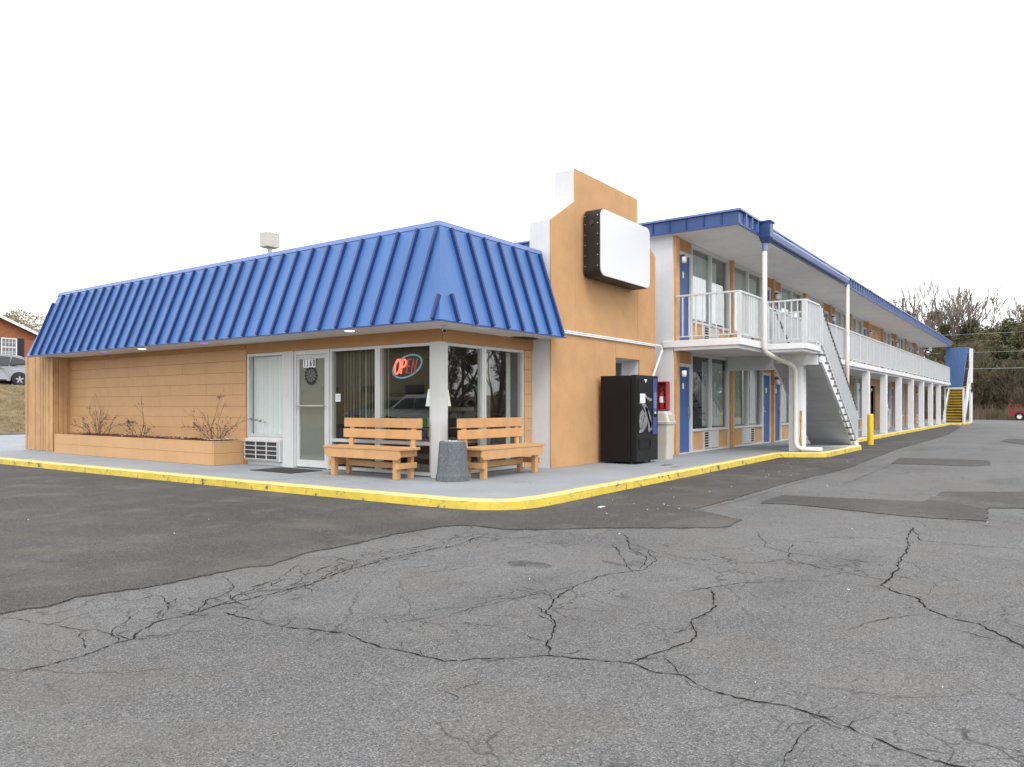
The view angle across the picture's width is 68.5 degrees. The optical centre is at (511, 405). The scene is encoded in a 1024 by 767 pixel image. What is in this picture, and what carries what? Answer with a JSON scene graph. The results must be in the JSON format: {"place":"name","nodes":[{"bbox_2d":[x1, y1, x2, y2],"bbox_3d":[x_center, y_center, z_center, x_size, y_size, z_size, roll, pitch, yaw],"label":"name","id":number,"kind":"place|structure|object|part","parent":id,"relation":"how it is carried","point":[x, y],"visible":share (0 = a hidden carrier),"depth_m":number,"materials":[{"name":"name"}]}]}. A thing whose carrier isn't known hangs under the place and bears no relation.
{"place":"outdoors","nodes":[
{"label":"outdoors","id":0,"kind":"place"},
{"bbox_2d":[0,383,24,432],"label":"grass bank","id":1,"kind":"structure","parent":0,"point":[8,402],"depth_m":32.85,"materials":[{"name":"beige plant"}]},
{"bbox_2d":[0,352,24,384],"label":"parked car","id":2,"kind":"object","parent":1,"relation":"on","point":[12,369],"visible":0.76,"depth_m":38.93,"materials":[{"name":"silver metal"}]},
{"bbox_2d":[448,407,474,468],"bbox_3d":[-0.924,0.575,13.175,0.400,1.090,0.400,0,0,36],"label":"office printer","id":3,"kind":"object","parent":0,"point":[455,414],"visible":0.45,"depth_m":13.02,"materials":[{"name":"black plastic"}]},
{"bbox_2d":[0,421,943,501],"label":"walkway","id":4,"kind":"structure","parent":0,"point":[506,483],"depth_m":12.66,"materials":[{"name":"grey concrete"}]},
{"bbox_2d":[25,357,71,450],"bbox_3d":[-11.749,-0.056,19.046,1.361,2.367,0.472,0,0,32],"label":"timber screen","id":5,"kind":"object","parent":4,"relation":"on","point":[47,399],"visible":0.84,"depth_m":18.76,"materials":[{"name":"brown wood"}]},
{"bbox_2d":[54,432,243,465],"bbox_3d":[-8.041,0.894,16.263,6.540,0.512,0.695,0,0,36],"label":"block planter","id":6,"kind":"object","parent":4,"relation":"on","point":[196,450],"visible":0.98,"depth_m":15.34,"materials":[{"name":"orange paint"}]},
{"bbox_2d":[71,399,135,435],"bbox_3d":[-9.556,0.201,17.414,2.519,1.035,0.871,0,0,36],"label":"rose bush","id":7,"kind":"object","parent":6,"relation":"on","point":[99,430],"visible":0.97,"depth_m":17.31,"materials":[{"name":"brown plant"}]},
{"bbox_2d":[118,399,152,436],"bbox_3d":[-8.203,0.244,16.246,1.404,0.946,0.382,0,0,36],"label":"rose bush","id":8,"kind":"object","parent":6,"relation":"on","point":[133,427],"visible":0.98,"depth_m":16.25,"materials":[{"name":"brown plant"}]},
{"bbox_2d":[181,394,267,440],"bbox_3d":[-5.933,0.181,14.936,2.766,1.028,0.841,0,0,36],"label":"rose bush","id":9,"kind":"object","parent":6,"relation":"on","point":[202,430],"visible":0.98,"depth_m":14.62,"materials":[{"name":"brown plant"}]},
{"bbox_2d":[252,467,321,473],"bbox_3d":[-3.921,1.122,13.035,1.100,0.010,0.670,0,0,36],"label":"doormat","id":10,"kind":"object","parent":4,"relation":"on","point":[286,470],"visible":1,"depth_m":12.93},
{"bbox_2d":[26,220,565,477],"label":"lobby building","id":11,"kind":"structure","parent":4,"relation":"on","point":[301,350],"depth_m":13.68,"materials":[{"name":"orange paint"}]},
{"bbox_2d":[247,352,282,436],"bbox_3d":[-4.651,-0.203,14.307,1.128,1.587,0.121,0,0,36],"label":"window","id":12,"kind":"structure","parent":11,"relation":"in","point":[268,367],"depth_m":14.42,"materials":[{"name":"metal"}]},
{"bbox_2d":[260,231,278,252],"bbox_3d":[-6.197,-3.545,19.216,0.320,1.730,0.380,0,0,36],"label":"roof vent","id":13,"kind":"object","parent":11,"relation":"on","point":[269,241],"visible":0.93,"depth_m":19.10,"materials":[{"name":"metal"}]},
{"bbox_2d":[294,349,329,468],"bbox_3d":[-3.585,0.062,13.483,0.958,2.117,0.170,0,0,36],"label":"door","id":14,"kind":"structure","parent":11,"relation":"in","point":[311,367],"depth_m":13.52,"materials":[{"name":"metal"}]},
{"bbox_2d":[330,346,388,471],"bbox_3d":[-2.627,0.056,12.969,1.186,2.107,0.315,0,0,36],"label":"window","id":15,"kind":"structure","parent":11,"relation":"in","point":[334,397],"depth_m":13.13,"materials":[{"name":"metal"}]},
{"bbox_2d":[377,342,430,475],"bbox_3d":[-1.716,0.056,12.180,1.218,2.107,0.100,0,0,36],"label":"window","id":16,"kind":"structure","parent":11,"relation":"in","point":[380,349],"depth_m":12.45,"materials":[{"name":"metal"}]},
{"bbox_2d":[392,354,423,378],"bbox_3d":[-1.715,-0.640,12.277,0.688,0.414,0.060,0,0,36],"label":"open sign","id":17,"kind":"object","parent":11,"relation":"hanging from","point":[408,366],"visible":1,"depth_m":12.27,"materials":[{"name":"glass"}]},
{"bbox_2d":[408,418,429,471],"bbox_3d":[-1.471,0.665,12.928,0.600,0.910,0.340,0,0,36],"label":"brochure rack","id":18,"kind":"object","parent":11,"relation":"on","point":[422,458],"visible":0.41,"depth_m":12.77,"materials":[{"name":"black metal"}]},
{"bbox_2d":[426,389,450,405],"bbox_3d":[-1.210,0.425,12.333,0.420,1.390,0.420,0,0,36],"label":"floor lamp","id":19,"kind":"object","parent":11,"relation":"on","point":[428,400],"visible":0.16,"depth_m":12.24,"materials":[{"name":"fabric"}]},
{"bbox_2d":[394,413,516,460],"bbox_3d":[-1.236,0.640,15.907,2.800,0.960,0.730,0,0,36],"label":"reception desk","id":20,"kind":"object","parent":11,"relation":"on","point":[500,440],"visible":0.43,"depth_m":15.24,"materials":[{"name":"brown wood"}]},
{"bbox_2d":[447,342,483,472],"bbox_3d":[-0.794,0.056,12.226,0.100,2.107,0.988,0,0,36],"label":"window","id":21,"kind":"structure","parent":11,"relation":"in","point":[480,348],"depth_m":12.56,"materials":[{"name":"metal"}]},
{"bbox_2d":[475,428,513,461],"bbox_3d":[-0.769,0.675,14.604,0.920,0.750,1.600,0,0,36],"label":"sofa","id":22,"kind":"object","parent":11,"relation":"on","point":[476,444],"visible":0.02,"depth_m":14.87,"materials":[{"name":"brown wood"}]},
{"bbox_2d":[484,346,523,470],"bbox_3d":[-0.354,0.056,13.239,0.570,2.107,1.160,0,0,36],"label":"window","id":23,"kind":"structure","parent":11,"relation":"in","point":[520,352],"depth_m":13.51,"materials":[{"name":"metal"}]},
{"bbox_2d":[323,418,422,479],"bbox_3d":[-2.226,0.665,11.965,1.750,0.925,0.515,0,0,36],"label":"park bench","id":24,"kind":"object","parent":4,"relation":"on","point":[351,450],"visible":1,"depth_m":11.91,"materials":[{"name":"orange wood"}]},
{"bbox_2d":[436,440,468,481],"bbox_3d":[-0.894,0.823,11.317,0.492,0.605,0.492,0,0,36],"label":"litter bin","id":25,"kind":"object","parent":4,"relation":"on","point":[452,465],"visible":1,"depth_m":11.13,"materials":[{"name":"grey concrete"}]},
{"bbox_2d":[457,417,544,478],"bbox_3d":[-0.161,0.665,12.194,0.515,0.925,1.750,0,0,36],"label":"park bench","id":26,"kind":"object","parent":4,"relation":"on","point":[517,449],"visible":0.84,"depth_m":12.11,"materials":[{"name":"orange wood"}]},
{"bbox_2d":[530,169,662,467],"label":"sign tower","id":27,"kind":"structure","parent":4,"relation":"on","point":[609,329],"depth_m":14.32,"materials":[{"name":"orange paint"}]},
{"bbox_2d":[584,209,649,289],"bbox_3d":[2.124,-3.095,15.108,0.404,1.290,2.160,0,0,36],"label":"sign box","id":28,"kind":"object","parent":27,"relation":"attached to","point":[616,250],"visible":1,"depth_m":14.67,"materials":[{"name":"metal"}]},
{"bbox_2d":[616,360,622,375],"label":"window","id":29,"kind":"structure","parent":27,"relation":"in","point":[619,364],"depth_m":16.53,"materials":[{"name":"glass"}]},
{"bbox_2d":[601,375,657,463],"bbox_3d":[2.348,0.269,14.919,0.810,1.718,0.955,0,0,36],"label":"vending machine","id":30,"kind":"object","parent":4,"relation":"on","point":[629,418],"visible":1,"depth_m":14.56,"materials":[{"name":"black metal"}]},
{"bbox_3d":[2.615,0.245,14.729,0.154,1.670,0.950,0,0,36],"label":"door","id":31,"kind":"part","parent":30,"relation":"part of","materials":[{"name":"black metal"}]},
{"bbox_2d":[658,411,675,458],"bbox_3d":[3.214,0.625,15.925,0.422,1.005,0.422,0,0,36],"label":"trash bin","id":32,"kind":"object","parent":4,"relation":"on","point":[666,422],"visible":0.77,"depth_m":15.76,"materials":[{"name":"beige plastic"}]},
{"bbox_2d":[515,207,951,454],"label":"motel wing","id":33,"kind":"structure","parent":4,"relation":"on","point":[722,277],"depth_m":20.22,"materials":[{"name":"white paint"}]},
{"bbox_2d":[658,381,669,409],"bbox_3d":[3.425,-0.230,17.245,0.340,0.640,0.190,0,0,36],"label":"extinguisher cabinet","id":34,"kind":"object","parent":33,"relation":"attached to","point":[664,386],"visible":0.53,"depth_m":17.21,"materials":[{"name":"red metal"}]},
{"bbox_2d":[659,388,664,408],"bbox_3d":[3.445,-0.173,17.216,0.152,0.483,0.142,0,0,36],"label":"fire extinguisher","id":35,"kind":"object","parent":34,"relation":"in","point":[661,400],"visible":1,"depth_m":17.18,"materials":[{"name":"red metal"}]},
{"bbox_2d":[680,367,690,452],"bbox_3d":[4.054,0.101,17.698,0.110,2.015,0.660,0,0,36],"label":"door","id":36,"kind":"structure","parent":33,"relation":"in","point":[685,412],"depth_m":17.76,"materials":[{"name":"blue paint"}]},
{"bbox_2d":[680,255,690,339],"bbox_3d":[4.054,-2.509,17.698,0.110,2.015,0.660,0,0,36],"label":"door","id":37,"kind":"structure","parent":33,"relation":"in","point":[684,267],"depth_m":17.76,"materials":[{"name":"blue paint"}]},
{"bbox_2d":[691,352,728,452],"bbox_3d":[5.025,-0.075,19.085,0.125,2.405,2.585,0,0,36],"label":"window","id":38,"kind":"structure","parent":33,"relation":"in","point":[709,357],"depth_m":19.07,"materials":[{"name":"paint"}]},
{"bbox_2d":[691,243,728,339],"bbox_3d":[5.025,-2.684,19.085,0.125,2.405,2.585,0,0,36],"label":"window","id":39,"kind":"structure","parent":33,"relation":"in","point":[710,255],"depth_m":19.07,"materials":[{"name":"paint"}]},
{"bbox_2d":[735,263,761,339],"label":"window","id":40,"kind":"structure","parent":33,"relation":"in","point":[747,271],"depth_m":21.38,"materials":[{"name":"paint"}]},
{"bbox_2d":[735,370,762,446],"bbox_3d":[6.694,-0.075,21.401,0.125,2.405,2.585,0,0,36],"label":"window","id":41,"kind":"structure","parent":33,"relation":"in","point":[747,425],"depth_m":21.51,"materials":[{"name":"paint"}]},
{"bbox_2d":[764,376,768,441],"bbox_3d":[7.701,0.101,22.762,0.110,2.015,0.660,0,0,36],"label":"door","id":42,"kind":"structure","parent":33,"relation":"in","point":[766,378],"depth_m":22.83,"materials":[{"name":"blue paint"}]},
{"bbox_2d":[775,298,778,343],"bbox_3d":[8.295,-2.510,23.640,0.048,2.015,0.660,0,0,36],"label":"door","id":43,"kind":"structure","parent":33,"relation":"in","point":[776,304],"depth_m":23.75,"materials":[{"name":"blue paint"}]},
{"bbox_2d":[775,377,779,440],"bbox_3d":[8.321,0.101,23.622,0.110,2.015,0.660,0,0,36],"label":"door","id":44,"kind":"structure","parent":33,"relation":"in","point":[777,408],"depth_m":23.75,"materials":[{"name":"blue paint"}]},
{"bbox_2d":[781,384,788,440],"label":"window","id":45,"kind":"structure","parent":33,"relation":"in","point":[787,424],"depth_m":23.96,"materials":[{"name":"paint"}]},
{"bbox_2d":[781,284,802,317],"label":"window","id":46,"kind":"structure","parent":33,"relation":"in","point":[791,291],"depth_m":24.99,"materials":[{"name":"paint"}]},
{"bbox_2d":[807,295,823,351],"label":"window","id":47,"kind":"structure","parent":33,"relation":"in","point":[808,297],"depth_m":27.62,"materials":[{"name":"paint"}]},
{"bbox_2d":[835,308,844,327],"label":"window","id":48,"kind":"structure","parent":33,"relation":"in","point":[840,315],"depth_m":30.76,"materials":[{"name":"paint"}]},
{"bbox_2d":[852,376,861,431],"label":"window","id":49,"kind":"structure","parent":33,"relation":"in","point":[856,381],"depth_m":33.77,"materials":[{"name":"paint"}]},
{"bbox_2d":[852,316,862,363],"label":"window","id":50,"kind":"structure","parent":33,"relation":"in","point":[857,324],"depth_m":33.59,"materials":[{"name":"glass"}]},
{"bbox_2d":[884,330,890,344],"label":"window","id":51,"kind":"structure","parent":33,"relation":"in","point":[887,335],"depth_m":39.67,"materials":[{"name":"glass"}]},
{"bbox_2d":[887,381,890,426],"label":"window","id":52,"kind":"structure","parent":33,"relation":"in","point":[888,382],"depth_m":40.16,"materials":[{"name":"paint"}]},
{"bbox_2d":[891,389,892,425],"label":"door","id":53,"kind":"structure","parent":33,"relation":"in","point":[891,389],"depth_m":40.61,"materials":[{"name":"blue paint"}]},
{"bbox_2d":[897,336,904,350],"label":"window","id":54,"kind":"structure","parent":33,"relation":"in","point":[901,341],"depth_m":43.34,"materials":[{"name":"glass"}]},
{"bbox_2d":[902,383,904,424],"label":"window","id":55,"kind":"structure","parent":33,"relation":"in","point":[903,385],"depth_m":43.77,"materials":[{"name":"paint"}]},
{"bbox_2d":[907,384,907,424],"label":"window","id":56,"kind":"structure","parent":33,"relation":"in","point":[907,384],"depth_m":45.09,"materials":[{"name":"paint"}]},
{"bbox_2d":[907,340,911,352],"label":"window","id":57,"kind":"structure","parent":33,"relation":"in","point":[909,344],"depth_m":45.74,"materials":[{"name":"glass"}]},
{"bbox_2d":[916,385,918,422],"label":"window","id":58,"kind":"structure","parent":33,"relation":"in","point":[917,387],"depth_m":48.44,"materials":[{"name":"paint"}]},
{"bbox_2d":[916,344,921,376],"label":"window","id":59,"kind":"structure","parent":33,"relation":"in","point":[919,348],"depth_m":49.17,"materials":[{"name":"glass"}]},
{"bbox_2d":[728,298,858,451],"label":"staircase","id":60,"kind":"structure","parent":4,"relation":"on","point":[820,422],"depth_m":18.87,"materials":[{"name":"white metal"}]},
{"bbox_2d":[887,408,890,428],"bbox_3d":[18.305,0.625,36.789,0.422,1.005,0.422,0,0,36],"label":"trash bin","id":61,"kind":"object","parent":4,"relation":"on","point":[888,417],"visible":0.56,"depth_m":36.59,"materials":[{"name":"beige plastic"}]},
{"bbox_2d":[943,347,974,422],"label":"staircase","id":62,"kind":"structure","parent":4,"relation":"on","point":[959,395],"depth_m":49.56,"materials":[{"name":"blue paint"}]},
{"bbox_2d":[0,425,959,614],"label":"fresh asphalt","id":63,"kind":"structure","parent":0,"point":[79,534],"depth_m":8.17,"materials":[{"name":"grey asphalt"}]},
{"bbox_2d":[27,461,987,687],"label":"litter","id":64,"kind":"object","parent":63,"relation":"on","point":[679,508],"visible":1,"depth_m":9.15,"materials":[{"name":"white paper"}]},
{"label":"bollard patch","id":65,"kind":"structure","parent":63,"relation":"on","visible":0},
{"bbox_2d":[867,414,873,444],"bbox_3d":[11.311,0.755,23.710,0.184,0.990,0.184,0,0,36],"label":"bollard","id":66,"kind":"object","parent":65,"relation":"on","point":[870,429],"visible":0.88,"depth_m":23.64,"materials":[{"name":"yellow metal"}]},
{"bbox_2d":[0,419,1023,766],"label":"parking lot","id":67,"kind":"structure","parent":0,"point":[216,685],"depth_m":3.85,"materials":[{"name":"grey asphalt"}]},
{"bbox_2d":[0,423,970,509],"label":"kerb","id":68,"kind":"structure","parent":67,"relation":"on","point":[516,505],"depth_m":11.14,"materials":[{"name":"yellow paint"}]},
{"bbox_2d":[0,422,968,501],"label":"kerb top","id":69,"kind":"structure","parent":68,"relation":"on","point":[556,493],"depth_m":11.30,"materials":[{"name":"yellow paint"}]},
{"bbox_2d":[0,446,1023,766],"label":"crack","id":70,"kind":"object","parent":67,"relation":"on","point":[542,612],"visible":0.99,"depth_m":4.40,"materials":[{"name":"black asphalt"}]},
{"bbox_2d":[761,491,1023,521],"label":"asphalt patch","id":71,"kind":"object","parent":67,"relation":"on","point":[962,505],"visible":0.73,"depth_m":9.42,"materials":[{"name":"grey asphalt"}]},
{"bbox_2d":[891,458,989,465],"bbox_3d":[9.483,1.270,16.602,1.897,0.060,2.145,0,0,29],"label":"asphalt patch","id":72,"kind":"object","parent":67,"relation":"on","point":[946,462],"visible":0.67,"depth_m":16.37,"materials":[{"name":"grey asphalt"}]},
{"bbox_2d":[1001,439,1023,444],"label":"asphalt patch","id":73,"kind":"object","parent":67,"relation":"on","point":[1018,441],"visible":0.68,"depth_m":25.94,"materials":[{"name":"grey asphalt"}]},
{"bbox_2d":[1009,403,1023,419],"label":"utility trailer","id":74,"kind":"object","parent":67,"relation":"on","point":[1018,414],"visible":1,"depth_m":63.25,"materials":[{"name":"red paint"}]},
{"bbox_2d":[0,0,1023,380],"label":"sky","id":75,"kind":"structure","parent":0,"point":[884,139],"materials":[{"name":"white"}]},
{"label":"wooded slope","id":76,"kind":"structure","parent":0,"visible":0},
{"bbox_2d":[871,288,937,323],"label":"bare tree","id":77,"kind":"object","parent":76,"relation":"on","point":[919,308],"visible":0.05,"depth_m":90.08,"materials":[{"name":"brown plant"}]},
{"bbox_2d":[924,311,941,354],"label":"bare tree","id":78,"kind":"object","parent":76,"relation":"on","point":[938,312],"visible":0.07,"depth_m":96.10,"materials":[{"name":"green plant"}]},
{"bbox_2d":[924,376,943,416],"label":"evergreen tree","id":79,"kind":"object","parent":76,"relation":"on","point":[934,395],"visible":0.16,"depth_m":69.98,"materials":[{"name":"green plant"}]},
{"bbox_2d":[924,347,946,409],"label":"evergreen tree","id":80,"kind":"object","parent":76,"relation":"on","point":[937,351],"visible":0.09,"depth_m":80.39,"materials":[{"name":"green plant"}]},
{"bbox_2d":[928,323,952,394],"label":"evergreen tree","id":81,"kind":"object","parent":76,"relation":"on","point":[943,330],"visible":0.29,"depth_m":90.26,"materials":[{"name":"green plant"}]},
{"bbox_2d":[887,273,1010,358],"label":"bare tree","id":82,"kind":"object","parent":76,"relation":"on","point":[956,310],"visible":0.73,"depth_m":87.67,"materials":[{"name":"grey plant"}]},
{"bbox_2d":[933,342,968,410],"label":"evergreen tree","id":83,"kind":"object","parent":76,"relation":"on","point":[939,355],"visible":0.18,"depth_m":72.91,"materials":[{"name":"green plant"}]},
{"bbox_2d":[956,343,978,403],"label":"evergreen tree","id":84,"kind":"object","parent":76,"relation":"on","point":[958,345],"visible":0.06,"depth_m":78.90,"materials":[{"name":"green plant"}]},
{"bbox_2d":[952,318,983,346],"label":"evergreen tree","id":85,"kind":"object","parent":76,"relation":"on","point":[956,340],"visible":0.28,"depth_m":84.32,"materials":[{"name":"green plant"}]},
{"bbox_2d":[934,332,1009,368],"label":"overhead wires","id":86,"kind":"object","parent":76,"relation":"on","point":[974,352],"visible":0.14,"depth_m":70.72,"materials":[{"name":"grey metal"}]},
{"bbox_2d":[946,339,1007,411],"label":"tree","id":87,"kind":"object","parent":76,"relation":"on","point":[979,353],"visible":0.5,"depth_m":72.75,"materials":[{"name":"brown plant"}]},
{"bbox_2d":[964,364,993,409],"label":"evergreen tree","id":88,"kind":"object","parent":76,"relation":"on","point":[981,381],"visible":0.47,"depth_m":73.05,"materials":[{"name":"green plant"}]},
{"bbox_2d":[968,326,998,367],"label":"evergreen tree","id":89,"kind":"object","parent":76,"relation":"on","point":[991,329],"visible":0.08,"depth_m":81.88,"materials":[{"name":"green plant"}]},
{"bbox_2d":[963,330,1008,403],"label":"evergreen tree","id":90,"kind":"object","parent":76,"relation":"on","point":[991,343],"visible":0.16,"depth_m":77.50,"materials":[{"name":"green plant"}]},
{"bbox_2d":[974,357,1007,407],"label":"tree","id":91,"kind":"object","parent":76,"relation":"on","point":[990,383],"visible":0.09,"depth_m":74.25,"materials":[{"name":"brown plant"}]},
{"bbox_2d":[972,309,1010,342],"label":"bare tree","id":92,"kind":"object","parent":76,"relation":"on","point":[997,329],"visible":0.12,"depth_m":81.99,"materials":[{"name":"brown plant"}]},
{"bbox_2d":[975,346,1011,411],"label":"evergreen tree","id":93,"kind":"object","parent":76,"relation":"on","point":[1000,355],"visible":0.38,"depth_m":73.56,"materials":[{"name":"green plant"}]},
{"bbox_2d":[980,344,1019,409],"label":"evergreen tree","id":94,"kind":"object","parent":76,"relation":"on","point":[1008,355],"visible":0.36,"depth_m":73.39,"materials":[{"name":"green plant"}]},
{"bbox_2d":[982,357,1023,411],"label":"tree","id":95,"kind":"object","parent":76,"relation":"on","point":[1010,365],"visible":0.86,"depth_m":71.19,"materials":[{"name":"brown plant"}]},
{"bbox_2d":[995,318,1023,405],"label":"evergreen tree","id":96,"kind":"object","parent":76,"relation":"on","point":[1008,325],"visible":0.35,"depth_m":78.78,"materials":[{"name":"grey plant"}]},
{"bbox_2d":[1003,354,1020,395],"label":"evergreen tree","id":97,"kind":"object","parent":76,"relation":"on","point":[1013,373],"visible":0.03,"depth_m":75.37,"materials":[{"name":"green plant"}]},
{"bbox_2d":[1004,287,1023,322],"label":"bare tree","id":98,"kind":"object","parent":76,"relation":"on","point":[1018,309],"visible":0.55,"depth_m":90.51,"materials":[{"name":"grey plant"}]},
{"bbox_2d":[1005,314,1023,409],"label":"evergreen tree","id":99,"kind":"object","parent":76,"relation":"on","point":[1020,329],"visible":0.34,"depth_m":74.49,"materials":[{"name":"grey plant"}]},
{"bbox_2d":[1005,386,1023,409],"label":"thicket tree","id":100,"kind":"object","parent":76,"relation":"on","point":[1020,394],"visible":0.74,"depth_m":70.13,"materials":[{"name":"brown plant"}]},
{"bbox_2d":[1008,348,1023,409],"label":"evergreen tree","id":101,"kind":"object","parent":76,"relation":"on","point":[1021,355],"visible":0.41,"depth_m":71.88,"materials":[{"name":"green plant"}]},
{"bbox_3d":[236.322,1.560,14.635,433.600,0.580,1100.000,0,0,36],"label":"ground","id":102,"kind":"structure","parent":0,"visible":0},
{"bbox_2d":[0,432,24,434],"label":"old kerb","id":103,"kind":"structure","parent":102,"relation":"on","point":[17,433],"depth_m":29.85,"materials":[{"name":"concrete"}]},
{"bbox_2d":[924,402,1023,419],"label":"dry weeds","id":104,"kind":"object","parent":102,"relation":"on","point":[990,414],"visible":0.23,"depth_m":67.39,"materials":[{"name":"brown plant"}]},
{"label":"upper lawn","id":105,"kind":"structure","parent":0,"visible":0},
{"bbox_2d":[0,314,37,357],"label":"brick house","id":106,"kind":"structure","parent":105,"relation":"on","point":[17,338],"depth_m":49.90,"materials":[{"name":"orange brick"}]},
{"bbox_2d":[1,337,16,355],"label":"window","id":107,"kind":"structure","parent":106,"relation":"in","point":[8,345],"depth_m":49.63,"materials":[{"name":"white glass"}]},
{"bbox_2d":[1,309,45,332],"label":"budding tree","id":108,"kind":"object","parent":105,"relation":"on","point":[17,318],"visible":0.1,"depth_m":74.14,"materials":[{"name":"grey plant"}]}
]}

